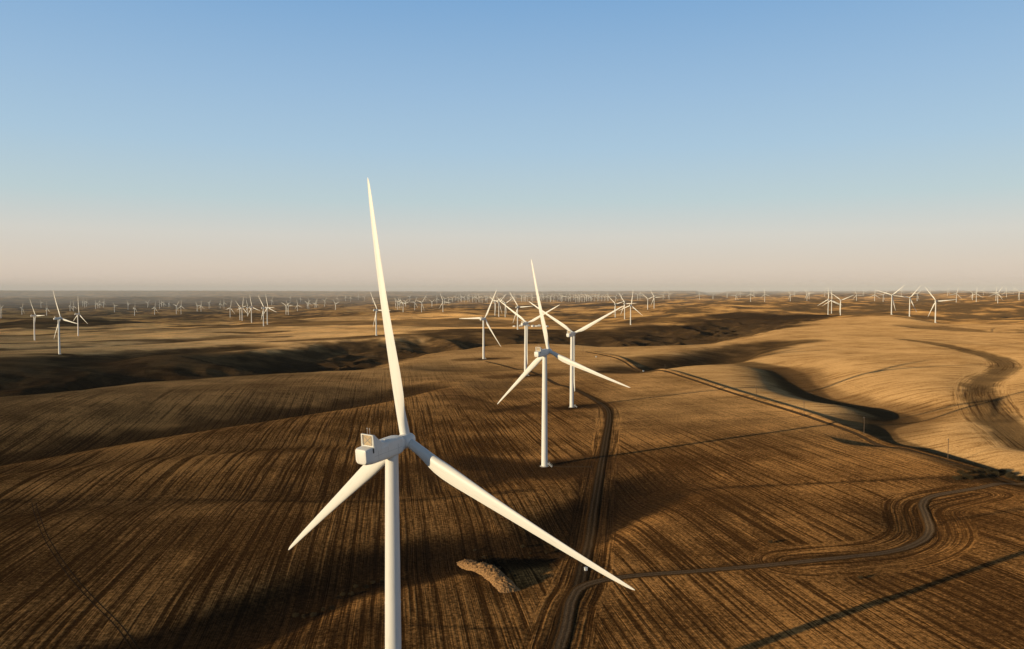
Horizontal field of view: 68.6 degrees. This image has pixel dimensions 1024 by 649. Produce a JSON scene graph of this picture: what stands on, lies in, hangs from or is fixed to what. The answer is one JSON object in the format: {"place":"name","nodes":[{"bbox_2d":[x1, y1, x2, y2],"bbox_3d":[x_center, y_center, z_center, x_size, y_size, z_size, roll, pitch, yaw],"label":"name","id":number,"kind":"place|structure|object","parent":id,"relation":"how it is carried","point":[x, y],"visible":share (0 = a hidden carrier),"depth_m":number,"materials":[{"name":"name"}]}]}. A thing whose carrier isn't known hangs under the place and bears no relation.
{"place":"outdoors","nodes":[
{"label":"outdoors","id":0,"kind":"place"},
{"bbox_2d":[0,290,1023,648],"bbox_3d":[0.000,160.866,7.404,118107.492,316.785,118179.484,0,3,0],"label":"ground","id":1,"kind":"structure","parent":0,"point":[184,474],"depth_m":521.63,"materials":[{"name":"brown soil"}]},
{"bbox_2d":[30,301,43,339],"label":"wind turbine","id":2,"kind":"object","parent":1,"relation":"on","point":[34,316],"visible":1,"depth_m":2489.88,"materials":[{"name":"paint"}]},
{"bbox_2d":[53,292,76,353],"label":"wind turbine","id":3,"kind":"object","parent":1,"relation":"on","point":[58,327],"visible":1,"depth_m":1704.54,"materials":[{"name":"paint"}]},
{"bbox_2d":[73,306,87,335],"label":"wind turbine","id":4,"kind":"object","parent":1,"relation":"on","point":[77,314],"visible":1,"depth_m":2776.68,"materials":[{"name":"paint"}]},
{"bbox_2d":[32,503,131,648],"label":"tyre track","id":5,"kind":"structure","parent":1,"relation":"on","point":[77,586],"depth_m":304.87,"materials":[{"name":"brown soil"}]},
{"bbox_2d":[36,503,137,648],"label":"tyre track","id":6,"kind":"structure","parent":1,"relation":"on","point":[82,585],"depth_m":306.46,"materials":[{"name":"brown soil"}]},
{"bbox_2d":[258,296,273,325],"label":"wind turbine","id":7,"kind":"object","parent":1,"relation":"on","point":[263,307],"visible":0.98,"depth_m":3356.54,"materials":[{"name":"paint"}]},
{"bbox_2d":[370,292,389,335],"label":"wind turbine","id":8,"kind":"object","parent":1,"relation":"on","point":[376,309],"visible":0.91,"depth_m":2393.36,"materials":[{"name":"paint"}]},
{"bbox_2d":[288,178,633,648],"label":"wind turbine","id":9,"kind":"object","parent":1,"relation":"on","point":[374,454],"visible":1,"depth_m":185.88,"materials":[{"name":"paint"}]},
{"bbox_2d":[459,290,499,358],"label":"wind turbine","id":10,"kind":"object","parent":1,"relation":"on","point":[483,349],"visible":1,"depth_m":1520.68,"materials":[{"name":"paint"}]},
{"bbox_2d":[456,559,519,592],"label":"rock outcrop","id":11,"kind":"object","parent":1,"relation":"on","point":[499,580],"visible":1,"depth_m":317.69,"materials":[{"name":"beige stone"}]},
{"bbox_2d":[510,293,529,329],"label":"wind turbine","id":12,"kind":"object","parent":1,"relation":"on","point":[517,311],"visible":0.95,"depth_m":2723.43,"materials":[{"name":"paint"}]},
{"bbox_2d":[499,300,558,375],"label":"wind turbine","id":13,"kind":"object","parent":1,"relation":"on","point":[524,323],"visible":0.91,"depth_m":1171.17,"materials":[{"name":"paint"}]},
{"bbox_2d":[497,260,629,466],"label":"wind turbine","id":14,"kind":"object","parent":1,"relation":"on","point":[540,354],"visible":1,"depth_m":533.03,"materials":[{"name":"paint"}]},
{"bbox_2d":[530,302,622,407],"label":"wind turbine","id":15,"kind":"object","parent":1,"relation":"on","point":[571,334],"visible":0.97,"depth_m":833.39,"materials":[{"name":"paint"}]},
{"bbox_2d":[621,297,632,318],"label":"wind turbine","id":16,"kind":"object","parent":1,"relation":"on","point":[624,307],"visible":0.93,"depth_m":3899.89,"materials":[{"name":"paint"}]},
{"bbox_2d":[621,293,641,324],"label":"wind turbine","id":17,"kind":"object","parent":1,"relation":"on","point":[630,309],"visible":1,"depth_m":3136.79,"materials":[{"name":"paint"}]},
{"bbox_2d":[586,351,1023,486],"bbox_3d":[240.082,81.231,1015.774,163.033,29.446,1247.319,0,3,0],"label":"lane","id":18,"kind":"structure","parent":1,"relation":"on","point":[850,431],"depth_m":698.88,"materials":[{"name":"brown soil"}]},
{"bbox_2d":[819,291,838,311],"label":"wind turbine","id":19,"kind":"object","parent":1,"relation":"on","point":[828,301],"visible":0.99,"depth_m":4007.23,"materials":[{"name":"paint"}]},
{"bbox_2d":[831,293,852,314],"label":"wind turbine","id":20,"kind":"object","parent":1,"relation":"on","point":[840,303],"visible":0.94,"depth_m":3796.25,"materials":[{"name":"paint"}]},
{"bbox_2d":[877,284,905,314],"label":"wind turbine","id":21,"kind":"object","parent":1,"relation":"on","point":[892,299],"visible":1,"depth_m":3136.03,"materials":[{"name":"paint"}]},
{"bbox_2d":[893,288,918,316],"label":"wind turbine","id":22,"kind":"object","parent":1,"relation":"on","point":[909,301],"visible":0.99,"depth_m":3212.60,"materials":[{"name":"paint"}]},
{"bbox_2d":[925,287,955,322],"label":"wind turbine","id":23,"kind":"object","parent":1,"relation":"on","point":[935,305],"visible":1,"depth_m":2825.43,"materials":[{"name":"paint"}]},
{"bbox_2d":[960,472,970,478],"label":"shrub","id":24,"kind":"object","parent":1,"relation":"on","point":[964,475],"visible":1,"depth_m":474.02,"materials":[{"name":"green plant"}]},
{"bbox_2d":[1004,472,1013,477],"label":"shrub","id":25,"kind":"object","parent":1,"relation":"on","point":[1009,475],"visible":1,"depth_m":480.82,"materials":[{"name":"green plant"}]},
{"bbox_2d":[0,0,1023,291],"label":"sky","id":26,"kind":"structure","parent":0,"point":[230,145],"materials":[{"name":"blue"}]},
{"bbox_2d":[484,361,612,648],"bbox_3d":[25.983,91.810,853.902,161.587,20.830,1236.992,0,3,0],"label":"dirt track","id":27,"kind":"structure","parent":0,"point":[580,574],"depth_m":434.39,"materials":[{"name":"brown soil"}]},
{"bbox_2d":[548,465,590,466],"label":"access road","id":28,"kind":"structure","parent":0,"point":[566,466],"depth_m":532.11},
{"bbox_2d":[551,482,1023,648],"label":"gravel road","id":29,"kind":"structure","parent":0,"point":[562,639],"depth_m":325.35,"materials":[{"name":"brown gravel"}]}
]}

